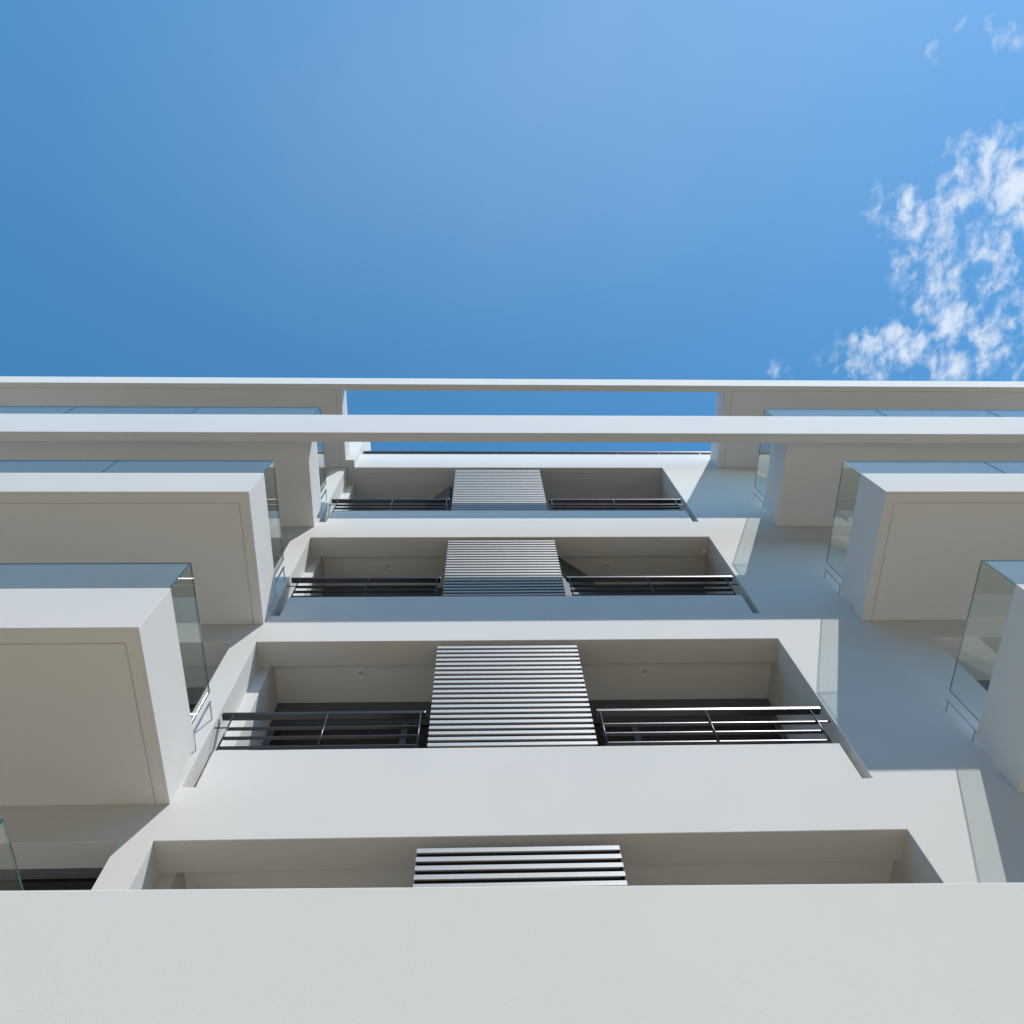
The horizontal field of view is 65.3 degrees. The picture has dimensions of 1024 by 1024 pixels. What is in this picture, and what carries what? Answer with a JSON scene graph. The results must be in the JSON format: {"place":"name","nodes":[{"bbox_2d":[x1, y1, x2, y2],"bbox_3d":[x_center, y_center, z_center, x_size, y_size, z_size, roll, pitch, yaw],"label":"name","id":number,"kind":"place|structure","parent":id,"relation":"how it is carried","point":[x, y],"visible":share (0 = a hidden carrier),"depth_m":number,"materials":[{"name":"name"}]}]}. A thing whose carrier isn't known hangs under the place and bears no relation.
{"place":"outdoors","nodes":[
{"label":"outdoors","id":0,"kind":"place"},
{"bbox_2d":[0,0,1023,451],"label":"sky","id":1,"kind":"structure","parent":0,"point":[830,190],"materials":[{"name":"blue"}]},
{"label":"ground","id":2,"kind":"structure","parent":0,"visible":0},
{"bbox_2d":[0,376,1023,1023],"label":"apartment building","id":3,"kind":"structure","parent":2,"relation":"on","point":[314,708],"depth_m":7.61,"materials":[{"name":"white paint"}]},
{"bbox_2d":[0,868,102,890],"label":"window","id":4,"kind":"structure","parent":3,"relation":"in","point":[56,878],"depth_m":6.26,"materials":[{"name":"grey glass"}]},
{"bbox_2d":[186,687,205,714],"bbox_3d":[-5.475,2.569,8.201,4.667,2.526,0.096,0,-69,-2],"label":"window","id":5,"kind":"structure","parent":3,"relation":"in","point":[194,694],"depth_m":9.27,"materials":[{"name":"grey glass"}]},
{"bbox_2d":[322,587,706,596],"bbox_3d":[0.099,1.674,11.323,5.907,2.513,0.096,0,-69,-2],"label":"window","id":6,"kind":"structure","parent":3,"relation":"in","point":[439,590],"depth_m":12.36,"materials":[{"name":"grey glass"}]},
{"bbox_2d":[262,698,791,749],"bbox_3d":[0.203,2.773,8.480,5.907,2.512,0.096,0,-69,-2],"label":"window","id":7,"kind":"structure","parent":3,"relation":"in","point":[764,702],"depth_m":9.28,"materials":[{"name":"grey glass"}]},
{"bbox_2d":[976,680,989,690],"bbox_3d":[7.426,2.556,8.668,4.954,2.526,0.096,0,-69,-2],"label":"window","id":8,"kind":"structure","parent":3,"relation":"in","point":[984,683],"depth_m":9.71,"materials":[{"name":"grey glass"}]}
]}

